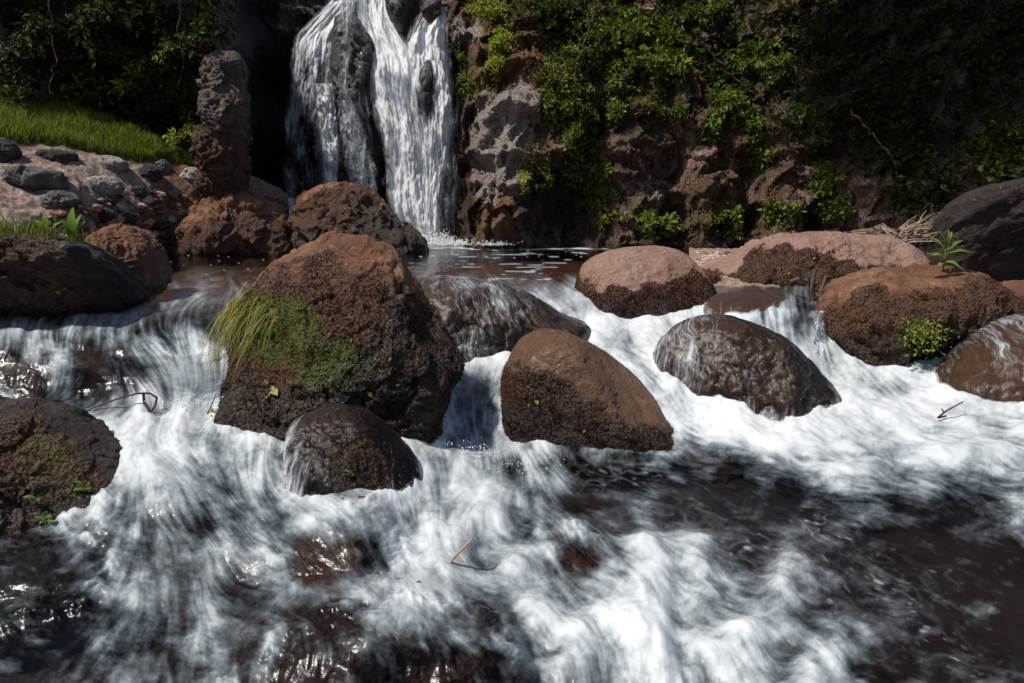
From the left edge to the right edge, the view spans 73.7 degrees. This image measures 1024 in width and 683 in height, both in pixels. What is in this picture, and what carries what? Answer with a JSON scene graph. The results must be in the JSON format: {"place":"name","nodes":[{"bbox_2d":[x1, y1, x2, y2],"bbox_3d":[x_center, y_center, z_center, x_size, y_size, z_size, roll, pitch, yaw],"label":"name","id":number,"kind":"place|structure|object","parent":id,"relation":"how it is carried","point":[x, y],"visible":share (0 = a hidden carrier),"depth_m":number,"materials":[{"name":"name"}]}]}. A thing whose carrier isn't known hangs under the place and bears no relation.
{"place":"outdoors","nodes":[
{"label":"outdoors","id":0,"kind":"place"},
{"bbox_2d":[0,81,294,249],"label":"river bank","id":1,"kind":"structure","parent":0,"point":[15,201],"depth_m":7.99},
{"bbox_2d":[0,137,21,162],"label":"stone","id":2,"kind":"object","parent":1,"relation":"on","point":[10,150],"visible":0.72,"depth_m":7.46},
{"bbox_2d":[0,163,68,190],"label":"stone","id":3,"kind":"object","parent":1,"relation":"on","point":[28,178],"visible":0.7,"depth_m":7.16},
{"bbox_2d":[35,149,78,162],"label":"stone","id":4,"kind":"object","parent":1,"relation":"on","point":[61,156],"visible":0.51,"depth_m":7.86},
{"bbox_2d":[39,190,82,209],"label":"stone","id":5,"kind":"object","parent":1,"relation":"on","point":[57,199],"visible":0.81,"depth_m":7.06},
{"bbox_2d":[0,76,194,166],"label":"grass","id":6,"kind":"structure","parent":1,"relation":"on","point":[57,122],"depth_m":8.68,"materials":[{"name":"green plant"}]},
{"bbox_2d":[84,175,125,196],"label":"stone","id":7,"kind":"object","parent":1,"relation":"on","point":[107,185],"visible":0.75,"depth_m":7.92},
{"bbox_2d":[102,196,115,203],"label":"stone","id":8,"kind":"object","parent":1,"relation":"on","point":[111,200],"visible":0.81,"depth_m":7.92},
{"bbox_2d":[95,155,128,173],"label":"stone","id":9,"kind":"object","parent":1,"relation":"on","point":[118,165],"visible":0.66,"depth_m":8.37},
{"bbox_2d":[119,120,160,136],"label":"plant","id":10,"kind":"object","parent":1,"relation":"on","point":[138,124],"visible":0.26,"depth_m":9.61,"materials":[{"name":"green plant"}]},
{"bbox_2d":[141,207,153,217],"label":"stone","id":11,"kind":"object","parent":1,"relation":"on","point":[149,212],"visible":0.69,"depth_m":8.47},
{"bbox_2d":[138,163,164,182],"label":"stone","id":12,"kind":"object","parent":1,"relation":"on","point":[151,172],"visible":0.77,"depth_m":8.73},
{"bbox_2d":[154,159,172,173],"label":"stone","id":13,"kind":"object","parent":1,"relation":"on","point":[165,165],"visible":0.49,"depth_m":9.03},
{"bbox_2d":[48,190,288,252],"bbox_3d":[-4.296,-1.465,8.680,1.395,0.928,3.696,6,12,30],"label":"rubble","id":14,"kind":"object","parent":1,"relation":"on","point":[160,223],"visible":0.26,"depth_m":8.39,"materials":[{"name":"grey brown rock"},{"name":"red brown rock"}]},
{"bbox_2d":[97,207,117,222],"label":"stone","id":15,"kind":"object","parent":14,"relation":"on","point":[106,214],"visible":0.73,"depth_m":7.76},
{"bbox_2d":[122,213,137,223],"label":"stone","id":16,"kind":"object","parent":14,"relation":"on","point":[131,218],"visible":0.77,"depth_m":8.12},
{"bbox_2d":[130,185,147,198],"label":"stone","id":17,"kind":"object","parent":14,"relation":"on","point":[140,191],"visible":0.87,"depth_m":8.43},
{"bbox_2d":[188,83,252,198],"bbox_3d":[-3.895,-2.645,9.195,0.722,1.602,1.068,0,10,0],"label":"rock pillar","id":18,"kind":"object","parent":14,"relation":"on","point":[222,140],"visible":0.93,"depth_m":8.88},
{"bbox_2d":[195,50,250,103],"bbox_3d":[-3.885,-3.489,9.222,0.557,0.844,0.943,0,10,0],"label":"rock pillar","id":19,"kind":"object","parent":18,"relation":"on","point":[219,69],"visible":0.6,"depth_m":8.95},
{"bbox_2d":[179,167,195,182],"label":"stone","id":20,"kind":"object","parent":1,"relation":"on","point":[187,174],"visible":0.51,"depth_m":9.08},
{"bbox_2d":[288,199,294,215],"bbox_3d":[-3.090,-1.661,9.581,0.136,0.684,0.452,-3,11,-16],"label":"trickle","id":21,"kind":"object","parent":1,"relation":"on","point":[291,203],"visible":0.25,"depth_m":9.62,"materials":[{"name":"liquid"}]},
{"bbox_2d":[0,245,1023,682],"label":"stream water","id":22,"kind":"structure","parent":0,"point":[868,527],"depth_m":2.33,"materials":[{"name":"liquid"}]},
{"bbox_2d":[88,392,157,411],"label":"twig","id":23,"kind":"object","parent":22,"relation":"on","point":[146,404],"visible":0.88,"depth_m":3.19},
{"bbox_2d":[283,404,421,496],"bbox_3d":[-0.627,0.569,2.775,0.559,0.599,0.558,0,10,0],"label":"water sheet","id":24,"kind":"object","parent":22,"relation":"in","point":[288,482],"visible":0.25,"depth_m":2.71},
{"bbox_2d":[449,538,472,562],"bbox_3d":[-0.171,0.676,2.177,0.100,0.116,0.022,1,10,3],"label":"stick","id":25,"kind":"object","parent":22,"relation":"in","point":[459,551],"visible":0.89,"depth_m":2.17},
{"bbox_2d":[416,223,522,246],"bbox_3d":[-1.507,-1.631,10.482,4.103,0.370,1.824,-3,11,-14],"label":"spray","id":26,"kind":"object","parent":22,"relation":"on","point":[434,241],"visible":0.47,"depth_m":10.77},
{"bbox_2d":[145,318,886,474],"bbox_3d":[0.317,0.197,3.664,4.163,0.471,1.866,-5,11,-25],"label":"spray","id":27,"kind":"object","parent":22,"relation":"on","point":[463,440],"visible":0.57,"depth_m":3.08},
{"bbox_2d":[703,291,785,309],"bbox_3d":[1.613,-0.088,4.421,0.755,0.451,0.832,0,10,0],"label":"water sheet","id":28,"kind":"object","parent":22,"relation":"in","point":[753,292],"visible":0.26,"depth_m":4.47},
{"bbox_2d":[653,314,841,420],"bbox_3d":[1.266,0.238,3.594,1.028,0.737,0.858,0,10,0],"label":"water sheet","id":29,"kind":"object","parent":22,"relation":"on","point":[689,357],"visible":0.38,"depth_m":3.50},
{"bbox_2d":[937,401,963,418],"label":"twig","id":30,"kind":"object","parent":22,"relation":"on","point":[940,416],"visible":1,"depth_m":3.21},
{"bbox_2d":[935,314,1023,370],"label":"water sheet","id":31,"kind":"object","parent":22,"relation":"in","point":[1001,345],"visible":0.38,"depth_m":3.70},
{"bbox_2d":[0,0,1023,249],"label":"cliff","id":32,"kind":"structure","parent":0,"point":[662,172],"depth_m":10.37,"materials":[{"name":"stone"}]},
{"bbox_2d":[47,0,57,93],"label":"branch","id":33,"kind":"object","parent":32,"relation":"hanging from","point":[51,15],"visible":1,"depth_m":8.37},
{"bbox_2d":[29,13,96,77],"bbox_3d":[-5.860,-3.848,8.987,0.511,0.801,0.972,7,12,34],"label":"ivy patch","id":34,"kind":"object","parent":32,"relation":"attached to","point":[42,23],"visible":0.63,"depth_m":8.82,"materials":[{"name":"green plant"}]},
{"bbox_2d":[45,59,125,115],"bbox_3d":[-5.696,-3.446,9.262,1.121,0.785,0.542,-9,13,-40],"label":"ivy patch","id":35,"kind":"object","parent":32,"relation":"attached to","point":[85,86],"visible":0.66,"depth_m":9.14,"materials":[{"name":"green plant"}]},
{"bbox_2d":[109,54,152,100],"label":"fern","id":36,"kind":"object","parent":32,"relation":"on","point":[121,86],"visible":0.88,"depth_m":9.29,"materials":[{"name":"green plant"}]},
{"bbox_2d":[0,0,301,157],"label":"ivy cover","id":37,"kind":"object","parent":32,"relation":"on","point":[91,31],"visible":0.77,"depth_m":9.02,"materials":[{"name":"green plant"}]},
{"bbox_2d":[176,0,184,82],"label":"branch","id":38,"kind":"object","parent":37,"relation":"hanging from","point":[180,11],"visible":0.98,"depth_m":8.92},
{"bbox_2d":[138,29,195,104],"bbox_3d":[-4.654,-3.758,9.323,0.665,0.977,0.956,0,10,0],"label":"ivy patch","id":39,"kind":"object","parent":32,"relation":"attached to","point":[171,41],"visible":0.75,"depth_m":9.36,"materials":[{"name":"green plant"}]},
{"bbox_2d":[163,104,200,153],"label":"ivy patch","id":40,"kind":"object","parent":32,"relation":"on","point":[185,122],"visible":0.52,"depth_m":9.35,"materials":[{"name":"green plant"}]},
{"bbox_2d":[181,0,230,70],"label":"ivy patch","id":41,"kind":"object","parent":32,"relation":"attached to","point":[209,11],"visible":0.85,"depth_m":9.10,"materials":[{"name":"green plant"}]},
{"bbox_2d":[285,0,457,237],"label":"waterfall","id":42,"kind":"structure","parent":32,"relation":"attached to","point":[416,145],"depth_m":11.10,"materials":[{"name":"liquid"}]},
{"bbox_2d":[331,11,383,195],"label":"rock","id":43,"kind":"object","parent":42,"relation":"in","point":[356,39],"visible":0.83,"depth_m":11.12,"materials":[{"name":"grey stone"}]},
{"bbox_2d":[385,0,420,32],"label":"rock","id":44,"kind":"object","parent":42,"relation":"in","point":[402,14],"visible":1,"depth_m":11.00,"materials":[{"name":"grey stone"}]},
{"bbox_2d":[417,60,434,123],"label":"rock","id":45,"kind":"object","parent":42,"relation":"in","point":[426,103],"visible":0.9,"depth_m":10.86,"materials":[{"name":"grey stone"}]},
{"bbox_2d":[421,0,442,22],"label":"rock","id":46,"kind":"object","parent":42,"relation":"in","point":[430,10],"visible":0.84,"depth_m":10.88,"materials":[{"name":"grey stone"}]},
{"bbox_2d":[446,40,479,99],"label":"plant","id":47,"kind":"object","parent":32,"relation":"on","point":[463,89],"visible":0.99,"depth_m":11.02,"materials":[{"name":"green plant"}]},
{"bbox_2d":[460,0,514,26],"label":"plant","id":48,"kind":"object","parent":32,"relation":"on","point":[482,8],"visible":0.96,"depth_m":10.87,"materials":[{"name":"green plant"}]},
{"bbox_2d":[483,22,515,92],"bbox_3d":[-0.178,-4.328,10.262,0.514,1.129,0.960,0,10,0],"label":"plant","id":49,"kind":"object","parent":32,"relation":"on","point":[497,37],"visible":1,"depth_m":10.27,"materials":[{"name":"green plant"}]},
{"bbox_2d":[513,162,554,194],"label":"plant","id":50,"kind":"object","parent":32,"relation":"on","point":[526,176],"visible":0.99,"depth_m":10.26,"materials":[{"name":"green plant"}]},
{"bbox_2d":[533,0,600,46],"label":"bush","id":51,"kind":"object","parent":32,"relation":"on","point":[556,36],"visible":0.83,"depth_m":10.49,"materials":[{"name":"green plant"}]},
{"bbox_2d":[533,7,613,168],"bbox_3d":[0.854,-3.838,10.292,0.953,2.416,1.348,6,12,29],"label":"ivy patch","id":52,"kind":"object","parent":32,"relation":"attached to","point":[555,98],"visible":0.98,"depth_m":10.23,"materials":[{"name":"green plant"}]},
{"bbox_2d":[574,0,590,89],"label":"branch","id":53,"kind":"object","parent":52,"relation":"hanging from","point":[588,18],"visible":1,"depth_m":9.59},
{"bbox_2d":[557,149,619,212],"bbox_3d":[1.215,-2.479,10.587,0.743,1.070,1.116,-6,12,-32],"label":"ivy patch","id":54,"kind":"object","parent":32,"relation":"attached to","point":[588,187],"visible":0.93,"depth_m":10.67,"materials":[{"name":"green plant"}]},
{"bbox_2d":[583,183,627,229],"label":"plant","id":55,"kind":"object","parent":32,"relation":"on","point":[604,218],"visible":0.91,"depth_m":10.53,"materials":[{"name":"green plant"}]},
{"bbox_2d":[594,13,629,79],"bbox_3d":[1.600,-4.589,10.613,0.642,1.087,0.814,0,10,0],"label":"ivy patch","id":56,"kind":"object","parent":32,"relation":"attached to","point":[614,62],"visible":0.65,"depth_m":10.47,"materials":[{"name":"green plant"}]},
{"bbox_2d":[596,74,642,129],"bbox_3d":[1.642,-3.643,10.397,0.740,0.819,0.843,0,10,0],"label":"ivy patch","id":57,"kind":"object","parent":32,"relation":"attached to","point":[610,96],"visible":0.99,"depth_m":10.36,"materials":[{"name":"green plant"}]},
{"bbox_2d":[591,0,702,94],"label":"bush","id":58,"kind":"object","parent":32,"relation":"on","point":[655,53],"visible":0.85,"depth_m":10.46,"materials":[{"name":"green plant"}]},
{"bbox_2d":[633,206,682,241],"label":"bush","id":59,"kind":"object","parent":32,"relation":"on","point":[652,225],"visible":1,"depth_m":10.14,"materials":[{"name":"green plant"}]},
{"bbox_2d":[471,0,848,246],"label":"cover","id":60,"kind":"object","parent":32,"relation":"on","point":[658,94],"visible":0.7,"depth_m":10.31,"materials":[{"name":"green plant"}]},
{"bbox_2d":[647,93,689,119],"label":"plant","id":61,"kind":"object","parent":32,"relation":"on","point":[669,109],"visible":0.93,"depth_m":10.27,"materials":[{"name":"green plant"}]},
{"bbox_2d":[675,0,729,33],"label":"bush","id":62,"kind":"object","parent":32,"relation":"on","point":[707,27],"visible":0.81,"depth_m":10.70,"materials":[{"name":"green plant"}]},
{"bbox_2d":[697,101,728,143],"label":"plant","id":63,"kind":"object","parent":32,"relation":"on","point":[716,127],"visible":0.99,"depth_m":10.17,"materials":[{"name":"green plant"}]},
{"bbox_2d":[699,37,755,94],"bbox_3d":[2.960,-3.780,9.377,0.835,0.764,0.088,0,10,0],"label":"branch","id":64,"kind":"object","parent":32,"relation":"attached to","point":[713,55],"visible":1,"depth_m":9.37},
{"bbox_2d":[713,204,746,239],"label":"plant","id":65,"kind":"object","parent":32,"relation":"on","point":[737,212],"visible":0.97,"depth_m":10.17,"materials":[{"name":"green plant"}]},
{"bbox_2d":[704,81,758,128],"bbox_3d":[3.290,-3.570,10.264,0.618,0.790,0.806,-3,11,-17],"label":"bush","id":66,"kind":"object","parent":32,"relation":"on","point":[726,99],"visible":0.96,"depth_m":10.14,"materials":[{"name":"green plant"}]},
{"bbox_2d":[702,58,760,98],"bbox_3d":[3.315,-4.010,10.426,0.756,0.727,1.023,-4,11,-21],"label":"bush","id":67,"kind":"object","parent":32,"relation":"on","point":[721,79],"visible":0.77,"depth_m":10.41,"materials":[{"name":"green plant"}]},
{"bbox_2d":[737,107,777,178],"bbox_3d":[3.646,-2.983,10.227,0.514,1.064,0.810,0,10,0],"label":"ivy patch","id":68,"kind":"object","parent":32,"relation":"attached to","point":[759,135],"visible":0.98,"depth_m":10.16,"materials":[{"name":"green plant"}]},
{"bbox_2d":[729,35,793,90],"bbox_3d":[3.765,-4.170,10.259,0.966,0.917,0.899,0,10,0],"label":"shrub","id":69,"kind":"object","parent":32,"relation":"on","point":[739,54],"visible":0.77,"depth_m":10.17,"materials":[{"name":"green plant"}]},
{"bbox_2d":[509,0,1023,227],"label":"undergrowth","id":70,"kind":"object","parent":32,"relation":"on","point":[897,136],"visible":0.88,"depth_m":9.19,"materials":[{"name":"green plant"}]},
{"bbox_2d":[850,109,899,176],"bbox_3d":[4.480,-2.443,8.405,0.701,0.812,0.093,0,10,0],"label":"branch","id":71,"kind":"object","parent":70,"relation":"on","point":[861,122],"visible":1,"depth_m":8.38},
{"bbox_2d":[758,195,807,231],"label":"plant","id":72,"kind":"object","parent":32,"relation":"on","point":[790,212],"visible":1,"depth_m":9.71,"materials":[{"name":"green plant"}]},
{"bbox_2d":[789,101,828,154],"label":"ivy patch","id":73,"kind":"object","parent":32,"relation":"attached to","point":[808,107],"visible":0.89,"depth_m":9.76,"materials":[{"name":"green plant"}]},
{"bbox_2d":[801,155,857,226],"bbox_3d":[4.516,-2.151,9.718,0.482,1.040,0.934,-2,10,-10],"label":"bush","id":74,"kind":"object","parent":32,"relation":"on","point":[839,206],"visible":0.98,"depth_m":9.72,"materials":[{"name":"green plant"}]},
{"bbox_2d":[958,117,1023,181],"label":"bush","id":75,"kind":"object","parent":32,"relation":"on","point":[982,140],"visible":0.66,"depth_m":8.28,"materials":[{"name":"green plant"}]},
{"bbox_2d":[788,265,828,300],"bbox_3d":[1.904,-0.213,4.384,0.283,0.560,0.040,0,10,0],"label":"driftwood","id":76,"kind":"object","parent":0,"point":[805,281],"visible":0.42,"depth_m":4.35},
{"bbox_2d":[689,247,997,295],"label":"gravel bank","id":77,"kind":"structure","parent":0,"point":[731,282],"depth_m":5.03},
{"bbox_2d":[696,251,731,264],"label":"gravel","id":78,"kind":"structure","parent":77,"relation":"on","point":[701,259],"depth_m":7.48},
{"bbox_2d":[850,210,941,243],"bbox_3d":[3.302,-0.949,5.731,0.926,0.300,1.406,5,11,24],"label":"brushwood","id":79,"kind":"object","parent":77,"relation":"on","point":[912,231],"visible":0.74,"depth_m":5.66,"materials":[{"name":"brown wood"}]},
{"bbox_2d":[913,178,1023,281],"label":"boulder","id":80,"kind":"object","parent":77,"relation":"on","point":[985,224],"visible":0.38,"depth_m":5.20,"materials":[{"name":"stone"}]},
{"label":"stream bed","id":81,"kind":"structure","parent":0,"visible":0},
{"bbox_2d":[0,395,122,537],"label":"boulder","id":82,"kind":"object","parent":81,"relation":"on","point":[51,452],"visible":0.38,"depth_m":2.58,"materials":[{"name":"stone"}]},
{"bbox_2d":[22,495,39,501],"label":"sprig","id":83,"kind":"object","parent":82,"relation":"on","point":[32,496],"visible":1,"depth_m":2.44,"materials":[{"name":"green plant"}]},
{"bbox_2d":[36,514,53,522],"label":"sprig","id":84,"kind":"object","parent":82,"relation":"on","point":[42,518],"visible":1,"depth_m":2.42,"materials":[{"name":"green plant"}]},
{"bbox_2d":[73,481,90,490],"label":"sprig","id":85,"kind":"object","parent":82,"relation":"on","point":[82,483],"visible":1,"depth_m":2.52,"materials":[{"name":"green plant"}]},
{"bbox_2d":[0,227,149,318],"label":"boulder","id":86,"kind":"object","parent":81,"relation":"on","point":[91,278],"visible":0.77,"depth_m":3.62,"materials":[{"name":"stone"}]},
{"bbox_2d":[35,212,61,234],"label":"broad leaved plant","id":87,"kind":"object","parent":86,"relation":"on","point":[43,223],"visible":0.95,"depth_m":3.59,"materials":[{"name":"green plant"}]},
{"bbox_2d":[38,282,66,294],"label":"sprig","id":88,"kind":"object","parent":86,"relation":"on","point":[57,291],"visible":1,"depth_m":3.59,"materials":[{"name":"green plant"}]},
{"bbox_2d":[0,209,105,248],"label":"grass tuft","id":89,"kind":"object","parent":86,"relation":"on","point":[31,231],"visible":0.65,"depth_m":3.64,"materials":[{"name":"green plant"}]},
{"bbox_2d":[62,207,84,240],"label":"broad leaved plant","id":90,"kind":"object","parent":86,"relation":"on","point":[70,223],"visible":0.95,"depth_m":3.63,"materials":[{"name":"green plant"}]},
{"bbox_2d":[85,223,173,296],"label":"boulder","id":91,"kind":"object","parent":81,"relation":"on","point":[141,254],"visible":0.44,"depth_m":4.16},
{"bbox_2d":[164,190,292,254],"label":"shore boulder","id":92,"kind":"object","parent":81,"relation":"on","point":[244,222],"visible":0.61,"depth_m":8.89,"materials":[{"name":"stone"}]},
{"bbox_2d":[213,230,465,443],"bbox_3d":[-0.825,0.247,3.243,1.220,1.526,0.990,0,10,0],"label":"boulder","id":93,"kind":"object","parent":81,"relation":"on","point":[363,292],"visible":0.57,"depth_m":3.04,"materials":[{"name":"stone"}]},
{"bbox_2d":[180,281,293,386],"bbox_3d":[-1.222,-0.010,3.117,0.655,0.500,0.373,6,12,29],"label":"grass tuft","id":94,"kind":"object","parent":93,"relation":"on","point":[235,319],"visible":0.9,"depth_m":3.15,"materials":[{"name":"green plant"}]},
{"bbox_2d":[264,379,277,398],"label":"dead leaf","id":95,"kind":"object","parent":93,"relation":"on","point":[274,391],"visible":1,"depth_m":2.97,"materials":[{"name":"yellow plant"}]},
{"bbox_2d":[304,312,324,357],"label":"grass tuft","id":96,"kind":"object","parent":93,"relation":"on","point":[314,330],"visible":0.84,"depth_m":2.99,"materials":[{"name":"green plant"}]},
{"bbox_2d":[284,405,420,494],"bbox_3d":[-0.627,0.565,2.769,0.560,0.592,0.556,0,10,0],"label":"boulder","id":97,"kind":"object","parent":81,"relation":"on","point":[366,451],"visible":0.59,"depth_m":2.62,"materials":[{"name":"stone"}]},
{"bbox_2d":[286,181,429,253],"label":"shore boulder","id":98,"kind":"object","parent":81,"relation":"on","point":[345,207],"visible":0.63,"depth_m":9.12,"materials":[{"name":"stone"}]},
{"bbox_2d":[231,571,506,647],"bbox_3d":[-0.371,0.910,1.829,0.822,0.433,0.550,0,10,0],"label":"submerged boulder","id":99,"kind":"object","parent":81,"relation":"on","point":[257,617],"visible":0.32,"depth_m":1.88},
{"bbox_2d":[418,276,589,361],"bbox_3d":[-0.151,-0.121,4.313,1.290,0.550,0.909,0,10,0],"label":"boulder","id":100,"kind":"object","parent":81,"relation":"on","point":[459,313],"visible":0.55,"depth_m":4.02,"materials":[{"name":"stone"}]},
{"bbox_2d":[418,275,590,358],"bbox_3d":[-0.151,-0.121,4.314,1.306,0.566,0.922,0,10,0],"label":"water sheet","id":101,"kind":"object","parent":100,"relation":"on","point":[493,285],"visible":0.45,"depth_m":4.23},
{"bbox_2d":[499,328,674,452],"bbox_3d":[0.435,0.363,3.373,0.997,0.848,0.744,0,10,0],"label":"boulder","id":102,"kind":"object","parent":81,"relation":"on","point":[602,398],"visible":0.51,"depth_m":3.15,"materials":[{"name":"stone"}]},
{"bbox_2d":[574,245,717,318],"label":"boulder","id":103,"kind":"object","parent":81,"relation":"on","point":[668,280],"visible":0.53,"depth_m":4.58,"materials":[{"name":"stone"}]},
{"bbox_2d":[704,292,782,313],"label":"boulder","id":104,"kind":"object","parent":81,"relation":"on","point":[724,304],"visible":0.29,"depth_m":4.31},
{"bbox_2d":[654,315,839,419],"bbox_3d":[1.266,0.237,3.597,1.012,0.722,0.849,0,10,0],"label":"boulder","id":105,"kind":"object","parent":81,"relation":"on","point":[760,375],"visible":0.53,"depth_m":3.37,"materials":[{"name":"stone"}]},
{"bbox_2d":[699,231,933,289],"bbox_3d":[2.326,-0.542,5.285,1.815,0.622,1.140,0,10,0],"label":"boulder","id":106,"kind":"object","parent":81,"relation":"on","point":[775,259],"visible":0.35,"depth_m":4.97,"materials":[{"name":"stone"}]},
{"bbox_2d":[816,264,1023,365],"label":"boulder","id":107,"kind":"object","parent":81,"relation":"on","point":[865,310],"visible":0.53,"depth_m":3.83,"materials":[{"name":"stone"}]},
{"bbox_2d":[811,311,833,370],"bbox_3d":[1.797,-0.008,3.955,0.157,0.335,0.445,3,11,14],"label":"trickle","id":108,"kind":"object","parent":107,"relation":"on","point":[818,326],"visible":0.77,"depth_m":3.97,"materials":[{"name":"liquid"}]},
{"bbox_2d":[887,314,958,362],"bbox_3d":[2.204,-0.017,3.683,0.373,0.265,0.126,0,10,0],"label":"leafy cushion","id":109,"kind":"object","parent":107,"relation":"on","point":[925,334],"visible":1,"depth_m":3.67,"materials":[{"name":"green plant"}]},
{"bbox_2d":[927,230,971,271],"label":"leafy plant","id":110,"kind":"object","parent":107,"relation":"on","point":[947,241],"visible":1,"depth_m":4.06,"materials":[{"name":"green plant"}]},
{"bbox_2d":[937,315,1023,401],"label":"boulder","id":111,"kind":"object","parent":81,"relation":"on","point":[980,365],"visible":0.53,"depth_m":3.45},
{"bbox_2d":[999,280,1023,297],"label":"boulder","id":112,"kind":"object","parent":81,"relation":"on","point":[1016,287],"visible":0.2,"depth_m":4.33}
]}

